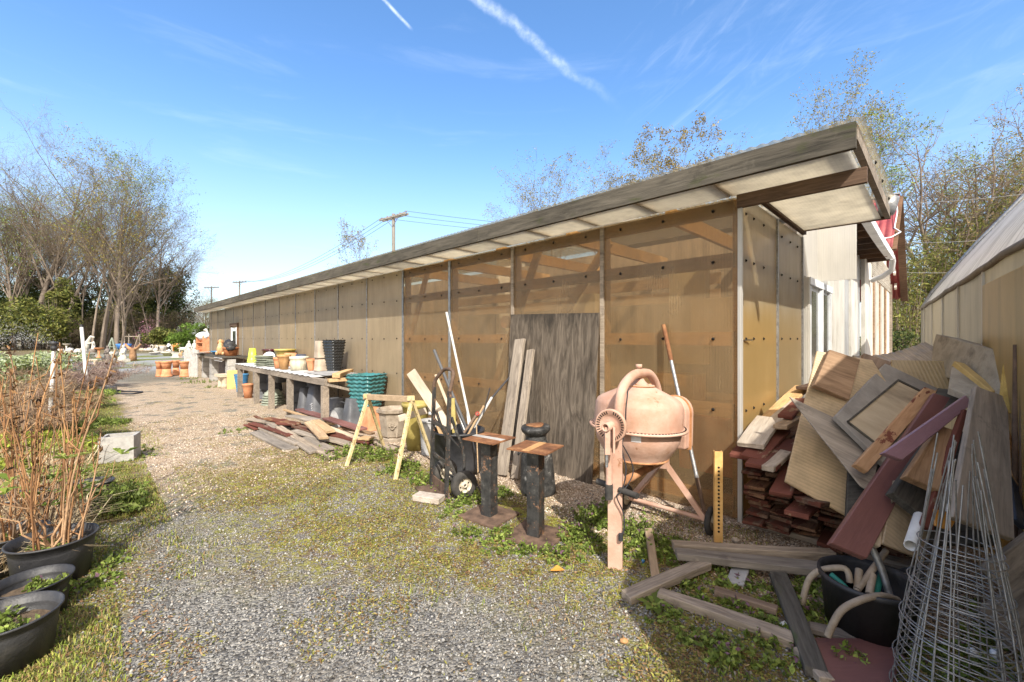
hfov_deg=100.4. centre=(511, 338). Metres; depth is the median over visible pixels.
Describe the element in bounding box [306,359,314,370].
flower pot
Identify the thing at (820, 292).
sliding door
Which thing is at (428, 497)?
block
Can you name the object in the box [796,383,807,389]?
board
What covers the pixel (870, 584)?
hose
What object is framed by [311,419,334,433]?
board
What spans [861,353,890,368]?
panel board
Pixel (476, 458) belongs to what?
cane
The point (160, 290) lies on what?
bare tree
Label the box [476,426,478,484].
cane
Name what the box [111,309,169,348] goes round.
bare thicket
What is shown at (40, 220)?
bare tree
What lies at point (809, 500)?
board
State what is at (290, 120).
sky
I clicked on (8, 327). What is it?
evergreen shrub
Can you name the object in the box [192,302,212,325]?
bare tree
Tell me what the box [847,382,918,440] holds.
door panel
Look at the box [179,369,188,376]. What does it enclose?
flower pot
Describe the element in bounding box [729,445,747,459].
board
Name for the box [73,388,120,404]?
bed plant
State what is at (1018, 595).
board
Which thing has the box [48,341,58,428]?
standpipe
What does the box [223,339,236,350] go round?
black sack
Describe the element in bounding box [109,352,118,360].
garden urn
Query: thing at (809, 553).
board
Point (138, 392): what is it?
garden hose
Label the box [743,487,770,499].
stacked board
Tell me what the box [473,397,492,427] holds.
pruner sleeve
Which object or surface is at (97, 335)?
bare thicket
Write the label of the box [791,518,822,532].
stacked board
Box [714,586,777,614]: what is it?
board
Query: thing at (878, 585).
hose
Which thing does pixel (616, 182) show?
oak tree
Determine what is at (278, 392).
bowl
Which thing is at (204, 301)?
bare tree
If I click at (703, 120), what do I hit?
oak tree
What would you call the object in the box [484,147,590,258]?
oak tree
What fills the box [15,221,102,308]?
bare tree
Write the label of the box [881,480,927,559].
fluted sheet
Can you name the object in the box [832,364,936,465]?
old door
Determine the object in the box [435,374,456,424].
stick
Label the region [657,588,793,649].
board
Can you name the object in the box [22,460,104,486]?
bed plant
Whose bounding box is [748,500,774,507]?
stacked board
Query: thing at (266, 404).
bowl
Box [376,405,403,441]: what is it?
stone urn
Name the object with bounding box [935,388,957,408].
pile board
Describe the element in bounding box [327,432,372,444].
board
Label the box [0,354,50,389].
bed plant
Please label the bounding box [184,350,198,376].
upright panel
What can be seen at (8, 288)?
bare tree
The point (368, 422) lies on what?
flower pot
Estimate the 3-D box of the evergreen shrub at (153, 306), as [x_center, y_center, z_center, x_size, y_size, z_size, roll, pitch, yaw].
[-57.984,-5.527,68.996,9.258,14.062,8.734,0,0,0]
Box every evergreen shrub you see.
[0,263,29,296]
[0,269,75,347]
[0,294,42,349]
[0,308,39,339]
[1,276,84,349]
[29,282,112,346]
[71,298,134,345]
[87,267,174,347]
[126,265,186,346]
[135,327,181,349]
[154,258,199,333]
[164,322,206,351]
[193,325,208,342]
[860,328,920,354]
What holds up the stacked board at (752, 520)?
on the stacked board
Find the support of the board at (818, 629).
on the ground at (198, 397)
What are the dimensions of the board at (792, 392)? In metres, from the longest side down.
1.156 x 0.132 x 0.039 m
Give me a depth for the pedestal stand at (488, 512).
3.35 m
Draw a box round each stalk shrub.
[0,333,92,521]
[0,342,137,550]
[0,349,62,541]
[0,459,98,529]
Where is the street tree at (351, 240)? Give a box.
[327,219,404,281]
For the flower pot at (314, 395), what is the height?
0.600 m
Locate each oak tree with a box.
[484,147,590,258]
[561,140,680,256]
[570,150,708,210]
[612,110,736,217]
[709,48,914,238]
[849,92,985,232]
[858,88,1023,301]
[869,85,1023,259]
[905,132,1023,253]
[919,82,1023,215]
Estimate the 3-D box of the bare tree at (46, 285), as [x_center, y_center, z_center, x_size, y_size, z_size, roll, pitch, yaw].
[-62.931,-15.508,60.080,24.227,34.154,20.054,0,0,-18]
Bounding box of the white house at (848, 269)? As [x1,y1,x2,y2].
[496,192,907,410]
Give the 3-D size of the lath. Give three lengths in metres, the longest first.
0.362 x 0.047 x 0.022 m
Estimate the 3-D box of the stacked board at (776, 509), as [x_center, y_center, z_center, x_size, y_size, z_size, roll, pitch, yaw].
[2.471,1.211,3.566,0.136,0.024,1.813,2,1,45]
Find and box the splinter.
[873,529,882,547]
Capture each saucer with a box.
[254,355,275,357]
[254,359,272,360]
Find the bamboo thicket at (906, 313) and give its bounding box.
[892,158,1023,350]
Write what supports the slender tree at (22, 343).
on the ground at (198, 397)
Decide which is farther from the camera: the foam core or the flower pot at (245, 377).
the flower pot at (245, 377)
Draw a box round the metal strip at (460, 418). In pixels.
[455,406,464,429]
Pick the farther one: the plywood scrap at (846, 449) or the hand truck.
the hand truck
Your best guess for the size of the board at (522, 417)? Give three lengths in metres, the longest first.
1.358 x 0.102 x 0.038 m
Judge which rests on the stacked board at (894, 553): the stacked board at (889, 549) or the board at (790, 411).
the stacked board at (889, 549)
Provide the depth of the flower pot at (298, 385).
8.17 m
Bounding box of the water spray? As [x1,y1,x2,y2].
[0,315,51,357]
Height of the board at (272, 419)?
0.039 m
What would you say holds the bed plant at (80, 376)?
on the ground at (198, 397)
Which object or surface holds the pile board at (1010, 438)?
attached to the hoop house at (976, 294)
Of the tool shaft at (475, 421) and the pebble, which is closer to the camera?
the pebble
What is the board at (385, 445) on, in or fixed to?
on the ground at (198, 397)
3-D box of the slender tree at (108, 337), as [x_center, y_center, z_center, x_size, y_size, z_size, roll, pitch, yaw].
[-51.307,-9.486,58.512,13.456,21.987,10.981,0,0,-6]
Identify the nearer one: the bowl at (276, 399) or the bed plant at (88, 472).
the bed plant at (88, 472)
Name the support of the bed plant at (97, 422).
on the ground at (198, 397)
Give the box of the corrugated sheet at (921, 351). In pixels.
[852,342,932,365]
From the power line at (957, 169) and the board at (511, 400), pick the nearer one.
the board at (511, 400)
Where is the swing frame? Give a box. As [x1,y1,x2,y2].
[124,334,139,350]
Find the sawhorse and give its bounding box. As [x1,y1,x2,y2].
[345,393,429,479]
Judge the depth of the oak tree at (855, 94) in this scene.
31.15 m
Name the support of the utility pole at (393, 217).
on the ground at (198, 397)
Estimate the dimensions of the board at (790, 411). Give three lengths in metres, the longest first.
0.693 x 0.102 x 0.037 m
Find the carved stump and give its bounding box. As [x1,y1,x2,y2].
[124,344,141,360]
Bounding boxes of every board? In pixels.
[243,424,257,429]
[245,418,278,425]
[248,422,292,436]
[250,430,298,451]
[258,427,298,445]
[264,417,300,422]
[266,423,316,453]
[275,422,300,425]
[275,426,335,458]
[283,409,334,424]
[285,414,320,420]
[291,425,313,433]
[291,429,327,441]
[295,408,366,430]
[302,436,334,450]
[304,420,328,439]
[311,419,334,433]
[317,436,356,446]
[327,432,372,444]
[331,426,359,439]
[332,369,352,377]
[338,426,374,434]
[358,436,374,440]
[373,438,397,450]
[398,408,426,421]
[407,369,452,429]
[430,411,442,433]
[498,338,525,475]
[511,349,534,478]
[621,561,711,604]
[644,528,659,576]
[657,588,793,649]
[671,540,836,559]
[675,548,820,577]
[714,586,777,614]
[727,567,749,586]
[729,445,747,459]
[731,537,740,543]
[737,415,780,449]
[741,429,789,459]
[741,467,766,475]
[742,515,766,526]
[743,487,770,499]
[744,478,775,491]
[745,438,794,471]
[745,495,771,504]
[746,507,770,518]
[747,473,771,480]
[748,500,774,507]
[750,504,775,511]
[762,385,806,416]
[762,449,790,471]
[765,469,779,476]
[765,517,792,531]
[766,494,794,503]
[766,525,793,535]
[768,493,793,498]
[769,462,795,497]
[769,571,827,677]
[770,400,791,420]
[770,504,792,518]
[770,513,795,524]
[773,416,799,429]
[775,500,792,505]
[778,398,804,419]
[784,493,819,519]
[786,423,797,438]
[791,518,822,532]
[793,647,834,681]
[794,489,802,494]
[795,496,829,507]
[795,516,819,522]
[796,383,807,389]
[798,526,825,536]
[808,621,854,637]
[811,350,859,400]
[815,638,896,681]
[817,526,843,554]
[818,513,842,524]
[820,507,841,514]
[820,509,844,518]
[824,522,838,528]
[844,432,993,547]
[852,387,935,473]
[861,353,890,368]
[878,544,905,557]
[881,545,906,554]
[885,444,925,515]
[898,565,924,585]
[900,427,951,491]
[932,334,999,393]
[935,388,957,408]
[951,386,1013,540]
[975,588,1023,650]
[978,531,1023,590]
[1009,433,1018,485]
[1011,476,1023,528]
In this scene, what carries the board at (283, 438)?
on the board at (271, 440)
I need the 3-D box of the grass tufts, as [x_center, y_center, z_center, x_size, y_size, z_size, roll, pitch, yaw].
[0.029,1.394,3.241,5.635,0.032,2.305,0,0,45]
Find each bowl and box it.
[160,352,173,355]
[260,402,285,405]
[261,400,285,402]
[262,395,284,398]
[262,397,284,400]
[263,389,283,395]
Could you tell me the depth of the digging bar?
3.48 m
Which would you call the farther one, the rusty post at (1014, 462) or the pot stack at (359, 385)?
the pot stack at (359, 385)
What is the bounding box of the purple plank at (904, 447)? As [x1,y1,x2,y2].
[880,396,968,461]
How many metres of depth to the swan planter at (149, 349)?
46.18 m
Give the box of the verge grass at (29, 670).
[2,398,239,681]
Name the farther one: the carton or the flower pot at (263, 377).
the carton
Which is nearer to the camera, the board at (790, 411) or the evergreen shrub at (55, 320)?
the board at (790, 411)
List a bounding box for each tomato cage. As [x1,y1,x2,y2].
[889,459,1020,681]
[891,469,1022,681]
[892,431,1023,681]
[892,453,1022,681]
[893,435,1023,681]
[894,446,1023,681]
[896,483,1018,681]
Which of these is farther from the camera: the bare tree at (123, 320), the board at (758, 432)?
the bare tree at (123, 320)
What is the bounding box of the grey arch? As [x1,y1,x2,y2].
[329,410,339,428]
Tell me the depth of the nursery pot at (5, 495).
3.27 m
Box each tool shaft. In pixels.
[463,412,478,432]
[467,405,484,433]
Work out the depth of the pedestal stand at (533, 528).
3.00 m
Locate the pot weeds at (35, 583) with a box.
[0,530,76,632]
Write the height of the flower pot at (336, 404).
0.420 m
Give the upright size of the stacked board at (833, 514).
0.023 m
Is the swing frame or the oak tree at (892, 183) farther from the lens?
the swing frame
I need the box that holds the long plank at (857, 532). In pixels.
[827,393,949,559]
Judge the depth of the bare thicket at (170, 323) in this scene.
63.18 m
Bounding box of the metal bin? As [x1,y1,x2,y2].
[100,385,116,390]
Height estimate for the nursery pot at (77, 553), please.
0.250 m
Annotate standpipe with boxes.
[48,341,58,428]
[80,324,87,389]
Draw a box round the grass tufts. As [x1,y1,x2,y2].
[249,449,995,681]
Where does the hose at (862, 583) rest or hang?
in the black tub at (876, 620)
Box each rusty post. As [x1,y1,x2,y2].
[1010,345,1018,541]
[1018,410,1022,534]
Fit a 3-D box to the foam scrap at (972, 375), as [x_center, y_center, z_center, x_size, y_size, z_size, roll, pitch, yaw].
[2.978,0.262,2.751,0.162,0.050,0.403,19,31,33]
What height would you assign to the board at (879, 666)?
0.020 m
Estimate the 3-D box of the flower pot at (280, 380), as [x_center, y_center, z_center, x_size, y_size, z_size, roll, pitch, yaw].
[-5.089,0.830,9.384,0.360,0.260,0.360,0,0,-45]
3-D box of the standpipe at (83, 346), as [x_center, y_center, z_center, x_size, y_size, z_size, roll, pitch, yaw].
[-10.595,0.529,10.575,0.289,1.772,0.070,0,0,13]
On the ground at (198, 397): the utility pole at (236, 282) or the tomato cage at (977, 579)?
the utility pole at (236, 282)
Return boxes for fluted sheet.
[784,351,884,515]
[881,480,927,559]
[891,360,949,390]
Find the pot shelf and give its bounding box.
[195,332,208,352]
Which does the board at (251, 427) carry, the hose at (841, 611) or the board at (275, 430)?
the board at (275, 430)
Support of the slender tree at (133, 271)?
on the ground at (198, 397)
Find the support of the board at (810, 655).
on the board at (879, 666)
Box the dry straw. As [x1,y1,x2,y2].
[0,436,137,572]
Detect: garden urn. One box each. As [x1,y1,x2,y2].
[89,349,96,357]
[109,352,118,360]
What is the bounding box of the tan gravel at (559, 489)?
[127,410,835,606]
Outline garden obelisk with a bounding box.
[108,338,119,355]
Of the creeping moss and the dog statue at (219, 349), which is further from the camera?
the dog statue at (219, 349)
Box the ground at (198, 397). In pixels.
[0,339,1023,681]
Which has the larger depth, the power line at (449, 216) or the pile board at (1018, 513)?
the power line at (449, 216)
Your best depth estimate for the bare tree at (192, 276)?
72.58 m
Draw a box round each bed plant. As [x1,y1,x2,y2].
[0,350,93,389]
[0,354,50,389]
[0,362,114,424]
[0,381,92,448]
[0,430,98,457]
[0,455,83,480]
[14,353,70,385]
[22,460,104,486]
[41,368,117,390]
[41,416,133,439]
[51,478,155,514]
[62,358,153,386]
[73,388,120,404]
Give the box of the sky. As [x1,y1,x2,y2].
[0,0,1023,339]
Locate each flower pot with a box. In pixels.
[155,361,161,368]
[155,369,161,376]
[160,361,172,368]
[160,369,172,376]
[172,360,179,367]
[172,368,179,375]
[179,361,188,368]
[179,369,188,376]
[222,347,238,355]
[233,373,248,391]
[242,383,253,397]
[247,348,256,362]
[260,373,266,381]
[260,382,266,390]
[260,390,266,398]
[262,349,274,354]
[266,383,282,390]
[273,357,278,367]
[274,349,295,356]
[275,376,286,382]
[277,354,290,369]
[289,356,308,369]
[294,380,305,391]
[294,392,298,401]
[296,387,308,413]
[303,384,330,421]
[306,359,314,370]
[314,341,324,357]
[314,358,326,370]
[329,397,344,424]
[340,398,359,426]
[361,406,380,430]
[401,400,428,451]
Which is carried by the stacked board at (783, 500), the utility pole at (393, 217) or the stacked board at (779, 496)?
the stacked board at (779, 496)
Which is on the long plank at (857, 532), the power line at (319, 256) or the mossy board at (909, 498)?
the mossy board at (909, 498)
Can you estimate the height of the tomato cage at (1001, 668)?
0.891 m
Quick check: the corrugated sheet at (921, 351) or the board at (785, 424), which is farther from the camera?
the corrugated sheet at (921, 351)
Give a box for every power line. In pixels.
[233,218,380,281]
[243,222,381,281]
[264,211,404,280]
[408,211,491,221]
[896,161,1021,174]
[904,194,1021,203]
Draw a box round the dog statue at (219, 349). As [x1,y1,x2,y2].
[215,339,223,354]
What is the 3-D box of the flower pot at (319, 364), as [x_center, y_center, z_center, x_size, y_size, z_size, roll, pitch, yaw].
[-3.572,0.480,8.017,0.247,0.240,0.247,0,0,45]
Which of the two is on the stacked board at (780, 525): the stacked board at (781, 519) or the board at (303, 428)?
the stacked board at (781, 519)
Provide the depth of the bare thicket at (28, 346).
60.24 m
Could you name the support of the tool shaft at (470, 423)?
in the tool tub at (455, 453)
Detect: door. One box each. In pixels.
[231,327,236,346]
[810,277,832,374]
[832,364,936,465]
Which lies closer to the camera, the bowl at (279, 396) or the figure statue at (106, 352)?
the bowl at (279, 396)
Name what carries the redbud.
on the ground at (198, 397)
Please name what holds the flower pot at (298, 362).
on the pot table
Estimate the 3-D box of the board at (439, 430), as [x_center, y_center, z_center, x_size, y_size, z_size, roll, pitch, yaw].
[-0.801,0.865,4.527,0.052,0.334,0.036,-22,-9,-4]
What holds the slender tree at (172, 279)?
on the ground at (198, 397)
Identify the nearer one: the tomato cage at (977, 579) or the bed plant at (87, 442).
the tomato cage at (977, 579)
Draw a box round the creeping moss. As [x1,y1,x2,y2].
[0,390,1023,681]
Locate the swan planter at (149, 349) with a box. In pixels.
[146,344,153,351]
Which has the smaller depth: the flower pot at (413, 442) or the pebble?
the pebble
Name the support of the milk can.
on the tan gravel at (559, 489)
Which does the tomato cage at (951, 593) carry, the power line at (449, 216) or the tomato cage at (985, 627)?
the tomato cage at (985, 627)
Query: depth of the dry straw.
3.21 m
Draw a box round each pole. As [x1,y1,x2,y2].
[204,286,218,311]
[232,281,244,305]
[379,210,408,271]
[433,349,466,427]
[445,312,471,424]
[492,377,508,396]
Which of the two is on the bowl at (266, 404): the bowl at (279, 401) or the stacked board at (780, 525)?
the bowl at (279, 401)
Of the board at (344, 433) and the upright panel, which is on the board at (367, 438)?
the board at (344, 433)
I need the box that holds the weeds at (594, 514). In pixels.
[68,376,1023,681]
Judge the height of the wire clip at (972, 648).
0.035 m
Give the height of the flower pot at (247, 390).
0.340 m
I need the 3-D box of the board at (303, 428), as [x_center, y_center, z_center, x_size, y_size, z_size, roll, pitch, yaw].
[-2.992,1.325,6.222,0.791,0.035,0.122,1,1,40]
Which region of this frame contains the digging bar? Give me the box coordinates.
[661,324,705,513]
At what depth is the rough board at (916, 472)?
2.22 m
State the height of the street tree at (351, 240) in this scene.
10.707 m
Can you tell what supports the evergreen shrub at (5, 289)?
on the ground at (198, 397)
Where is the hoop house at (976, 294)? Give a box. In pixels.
[920,194,1023,553]
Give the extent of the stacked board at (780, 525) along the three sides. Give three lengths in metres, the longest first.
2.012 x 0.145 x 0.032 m
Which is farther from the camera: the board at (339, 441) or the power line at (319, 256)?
the power line at (319, 256)
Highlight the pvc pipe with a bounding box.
[903,512,921,550]
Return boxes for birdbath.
[94,348,103,357]
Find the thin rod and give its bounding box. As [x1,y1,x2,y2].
[483,388,489,414]
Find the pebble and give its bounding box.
[620,637,628,643]
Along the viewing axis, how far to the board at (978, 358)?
2.96 m
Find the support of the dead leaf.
on the ground at (198, 397)
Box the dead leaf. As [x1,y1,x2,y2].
[550,565,563,570]
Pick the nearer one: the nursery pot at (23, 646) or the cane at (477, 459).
the nursery pot at (23, 646)
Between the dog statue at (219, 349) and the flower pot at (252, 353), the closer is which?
the flower pot at (252, 353)
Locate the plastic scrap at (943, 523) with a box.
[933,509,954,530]
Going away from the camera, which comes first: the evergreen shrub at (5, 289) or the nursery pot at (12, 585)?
the nursery pot at (12, 585)
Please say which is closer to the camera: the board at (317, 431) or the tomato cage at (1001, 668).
the tomato cage at (1001, 668)
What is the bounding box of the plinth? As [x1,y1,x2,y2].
[171,353,180,356]
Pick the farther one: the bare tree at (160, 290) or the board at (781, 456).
the bare tree at (160, 290)
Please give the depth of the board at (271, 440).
5.76 m
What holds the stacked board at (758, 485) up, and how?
on the stacked board at (763, 495)
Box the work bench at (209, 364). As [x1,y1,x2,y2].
[197,353,247,380]
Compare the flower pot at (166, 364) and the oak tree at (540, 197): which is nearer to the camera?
the flower pot at (166, 364)
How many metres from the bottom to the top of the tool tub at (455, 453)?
0.445 m
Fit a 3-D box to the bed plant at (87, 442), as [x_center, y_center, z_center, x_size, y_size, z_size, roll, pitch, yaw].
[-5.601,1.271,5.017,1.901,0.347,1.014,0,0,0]
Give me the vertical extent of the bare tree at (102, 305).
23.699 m
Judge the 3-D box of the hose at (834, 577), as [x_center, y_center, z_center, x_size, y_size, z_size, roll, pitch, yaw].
[1.574,1.183,2.024,0.031,0.089,0.128,0,0,-17]
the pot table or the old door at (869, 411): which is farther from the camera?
the pot table
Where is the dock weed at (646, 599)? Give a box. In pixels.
[636,589,672,613]
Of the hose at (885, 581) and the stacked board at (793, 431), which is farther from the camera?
the stacked board at (793, 431)
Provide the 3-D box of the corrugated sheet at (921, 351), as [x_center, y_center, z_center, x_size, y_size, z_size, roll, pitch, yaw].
[3.430,0.168,3.701,0.721,0.282,0.303,0,0,0]
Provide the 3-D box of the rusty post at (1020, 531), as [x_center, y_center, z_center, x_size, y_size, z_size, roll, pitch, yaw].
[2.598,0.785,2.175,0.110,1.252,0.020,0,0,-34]
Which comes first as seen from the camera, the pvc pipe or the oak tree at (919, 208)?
the pvc pipe
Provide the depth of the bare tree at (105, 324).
58.09 m
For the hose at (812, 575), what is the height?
0.252 m
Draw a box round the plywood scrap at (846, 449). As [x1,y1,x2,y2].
[789,397,877,488]
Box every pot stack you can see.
[322,340,345,370]
[346,372,386,414]
[420,418,435,455]
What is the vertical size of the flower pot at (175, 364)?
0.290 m
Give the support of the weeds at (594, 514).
on the ground at (198, 397)
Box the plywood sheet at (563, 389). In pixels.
[507,313,599,483]
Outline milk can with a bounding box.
[517,422,555,497]
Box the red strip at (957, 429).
[919,409,966,529]
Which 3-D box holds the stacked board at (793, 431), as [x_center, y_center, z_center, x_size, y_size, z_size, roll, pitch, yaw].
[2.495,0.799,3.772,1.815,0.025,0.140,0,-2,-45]
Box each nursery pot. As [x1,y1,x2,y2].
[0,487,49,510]
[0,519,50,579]
[0,563,74,613]
[0,590,64,680]
[1,522,98,580]
[72,476,114,511]
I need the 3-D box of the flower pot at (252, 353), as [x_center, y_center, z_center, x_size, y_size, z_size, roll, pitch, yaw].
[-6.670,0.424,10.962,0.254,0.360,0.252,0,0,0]
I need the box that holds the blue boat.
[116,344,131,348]
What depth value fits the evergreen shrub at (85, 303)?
68.30 m
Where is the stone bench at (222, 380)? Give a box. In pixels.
[214,373,226,388]
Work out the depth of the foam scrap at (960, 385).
2.72 m
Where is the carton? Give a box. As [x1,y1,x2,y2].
[227,370,236,388]
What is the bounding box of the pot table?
[234,363,357,424]
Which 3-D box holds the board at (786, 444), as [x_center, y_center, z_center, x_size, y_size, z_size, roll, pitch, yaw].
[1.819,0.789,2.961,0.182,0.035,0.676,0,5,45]
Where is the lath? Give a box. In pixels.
[451,398,455,432]
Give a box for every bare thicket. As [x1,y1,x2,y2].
[2,319,80,348]
[27,320,98,348]
[68,308,141,348]
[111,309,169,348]
[145,309,197,331]
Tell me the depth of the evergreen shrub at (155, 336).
53.56 m
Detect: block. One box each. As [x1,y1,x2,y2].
[98,431,140,463]
[412,491,444,504]
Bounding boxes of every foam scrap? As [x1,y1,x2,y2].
[947,366,980,398]
[951,361,994,391]
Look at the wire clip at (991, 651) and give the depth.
1.69 m
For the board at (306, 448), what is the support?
on the ground at (198, 397)
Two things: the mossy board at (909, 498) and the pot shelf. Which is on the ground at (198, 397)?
the pot shelf
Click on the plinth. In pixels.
(175, 355)
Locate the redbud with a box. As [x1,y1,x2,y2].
[132,317,159,349]
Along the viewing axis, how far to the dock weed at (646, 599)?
2.27 m
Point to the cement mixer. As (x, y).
(637, 419)
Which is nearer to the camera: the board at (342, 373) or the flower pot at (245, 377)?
the board at (342, 373)
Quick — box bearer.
[749,525,914,568]
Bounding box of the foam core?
[999,365,1010,413]
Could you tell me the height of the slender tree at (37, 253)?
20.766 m
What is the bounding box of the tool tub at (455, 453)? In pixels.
[434,424,484,474]
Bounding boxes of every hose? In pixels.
[101,385,142,394]
[799,564,853,605]
[824,592,900,638]
[829,573,846,585]
[853,568,862,591]
[854,548,888,590]
[865,572,876,593]
[870,547,892,594]
[874,572,881,591]
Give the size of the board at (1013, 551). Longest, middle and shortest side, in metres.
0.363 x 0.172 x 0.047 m
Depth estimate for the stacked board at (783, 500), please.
2.92 m
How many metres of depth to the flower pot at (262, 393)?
9.97 m
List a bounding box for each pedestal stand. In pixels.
[458,432,519,528]
[505,440,567,550]
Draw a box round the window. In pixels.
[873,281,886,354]
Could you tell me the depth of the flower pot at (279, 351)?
9.85 m
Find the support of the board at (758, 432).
on the board at (779, 436)
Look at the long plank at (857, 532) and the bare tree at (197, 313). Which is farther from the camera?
the bare tree at (197, 313)
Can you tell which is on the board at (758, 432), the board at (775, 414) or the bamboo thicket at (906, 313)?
the board at (775, 414)
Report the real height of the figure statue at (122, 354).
1.045 m
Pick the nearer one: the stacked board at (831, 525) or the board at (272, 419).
the stacked board at (831, 525)
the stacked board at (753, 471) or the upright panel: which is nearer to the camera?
the stacked board at (753, 471)
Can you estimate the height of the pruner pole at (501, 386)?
0.226 m
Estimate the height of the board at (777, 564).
0.054 m
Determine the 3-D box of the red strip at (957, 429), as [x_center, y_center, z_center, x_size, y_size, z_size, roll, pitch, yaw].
[2.301,0.658,2.263,1.004,0.050,0.031,-34,-19,-31]
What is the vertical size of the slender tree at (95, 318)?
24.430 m
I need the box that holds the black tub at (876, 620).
[817,555,924,656]
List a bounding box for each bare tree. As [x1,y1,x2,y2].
[0,97,166,349]
[0,132,116,348]
[0,163,38,246]
[0,175,111,346]
[0,191,70,349]
[0,202,75,345]
[0,224,25,296]
[8,148,172,348]
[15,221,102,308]
[27,136,199,349]
[34,119,204,349]
[58,209,136,309]
[68,195,179,343]
[91,238,167,351]
[111,178,219,347]
[133,223,219,315]
[186,298,210,321]
[188,281,220,328]
[188,298,210,327]
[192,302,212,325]
[197,296,221,328]
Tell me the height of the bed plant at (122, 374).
0.967 m
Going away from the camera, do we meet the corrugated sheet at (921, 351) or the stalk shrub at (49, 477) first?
the stalk shrub at (49, 477)
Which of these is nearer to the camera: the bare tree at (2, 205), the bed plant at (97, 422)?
the bed plant at (97, 422)
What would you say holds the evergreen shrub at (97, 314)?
on the ground at (198, 397)
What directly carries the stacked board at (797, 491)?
on the stacked board at (779, 496)
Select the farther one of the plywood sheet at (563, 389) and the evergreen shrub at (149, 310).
the evergreen shrub at (149, 310)
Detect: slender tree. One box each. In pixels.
[0,148,114,347]
[0,192,80,348]
[0,200,79,348]
[2,177,117,302]
[3,193,132,349]
[25,205,123,347]
[41,165,177,345]
[49,187,202,345]
[64,232,169,346]
[83,224,170,332]
[99,215,182,332]
[140,247,202,327]
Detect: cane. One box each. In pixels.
[472,441,480,475]
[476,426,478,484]
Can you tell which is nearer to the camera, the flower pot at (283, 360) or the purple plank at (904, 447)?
the purple plank at (904, 447)
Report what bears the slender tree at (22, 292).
on the ground at (198, 397)
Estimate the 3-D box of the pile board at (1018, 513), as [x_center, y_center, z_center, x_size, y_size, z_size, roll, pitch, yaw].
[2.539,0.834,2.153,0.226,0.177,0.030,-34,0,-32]
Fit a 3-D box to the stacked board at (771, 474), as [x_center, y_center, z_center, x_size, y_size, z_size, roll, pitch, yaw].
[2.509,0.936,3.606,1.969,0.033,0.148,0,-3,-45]
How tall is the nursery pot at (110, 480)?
0.220 m
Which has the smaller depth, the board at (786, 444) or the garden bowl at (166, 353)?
the board at (786, 444)
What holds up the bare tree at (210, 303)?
on the ground at (198, 397)
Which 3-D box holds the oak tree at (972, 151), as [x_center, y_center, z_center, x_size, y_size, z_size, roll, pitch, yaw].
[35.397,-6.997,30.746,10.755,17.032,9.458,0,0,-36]
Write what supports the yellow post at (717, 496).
on the ground at (198, 397)
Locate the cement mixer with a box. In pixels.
[589,364,712,569]
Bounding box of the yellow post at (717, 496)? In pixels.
[713,450,722,542]
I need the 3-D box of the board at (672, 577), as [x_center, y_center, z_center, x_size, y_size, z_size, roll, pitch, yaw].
[0.892,1.373,2.433,0.640,0.050,0.082,-3,1,-27]
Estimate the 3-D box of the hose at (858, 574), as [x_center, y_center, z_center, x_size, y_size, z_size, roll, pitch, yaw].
[1.692,1.183,2.085,0.032,0.095,0.114,0,0,44]
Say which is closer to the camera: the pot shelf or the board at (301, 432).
the board at (301, 432)
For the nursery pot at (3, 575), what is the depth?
2.48 m
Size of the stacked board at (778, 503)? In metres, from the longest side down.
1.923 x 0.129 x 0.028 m
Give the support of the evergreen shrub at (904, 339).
on the ground at (198, 397)
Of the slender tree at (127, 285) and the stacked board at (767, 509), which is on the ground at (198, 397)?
the slender tree at (127, 285)
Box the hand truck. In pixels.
[415,367,476,501]
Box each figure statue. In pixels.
[101,346,110,359]
[118,345,129,361]
[166,341,171,351]
[185,341,190,349]
[191,340,195,349]
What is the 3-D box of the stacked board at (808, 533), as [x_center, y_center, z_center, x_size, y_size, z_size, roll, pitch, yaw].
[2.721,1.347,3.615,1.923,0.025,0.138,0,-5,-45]
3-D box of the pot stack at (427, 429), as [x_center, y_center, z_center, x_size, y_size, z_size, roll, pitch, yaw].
[-0.992,1.200,5.206,0.290,0.420,0.288,0,0,0]
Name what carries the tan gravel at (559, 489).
on the ground at (198, 397)
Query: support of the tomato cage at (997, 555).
on the tomato cage at (985, 627)
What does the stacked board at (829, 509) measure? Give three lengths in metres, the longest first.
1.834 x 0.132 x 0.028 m
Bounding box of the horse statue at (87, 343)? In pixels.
[79,335,94,352]
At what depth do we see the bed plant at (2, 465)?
4.03 m
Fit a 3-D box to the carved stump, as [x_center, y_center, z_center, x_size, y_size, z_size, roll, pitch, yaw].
[-24.291,0.857,27.335,1.011,1.107,0.440,0,0,-19]
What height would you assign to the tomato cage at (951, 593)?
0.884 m
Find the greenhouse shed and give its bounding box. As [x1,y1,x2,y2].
[194,121,890,522]
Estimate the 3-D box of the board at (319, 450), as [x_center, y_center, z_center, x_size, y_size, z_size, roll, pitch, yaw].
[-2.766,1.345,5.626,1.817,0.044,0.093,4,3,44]
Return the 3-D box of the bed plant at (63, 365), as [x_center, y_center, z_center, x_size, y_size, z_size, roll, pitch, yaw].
[-12.618,0.903,11.244,1.357,1.088,2.160,0,0,-44]

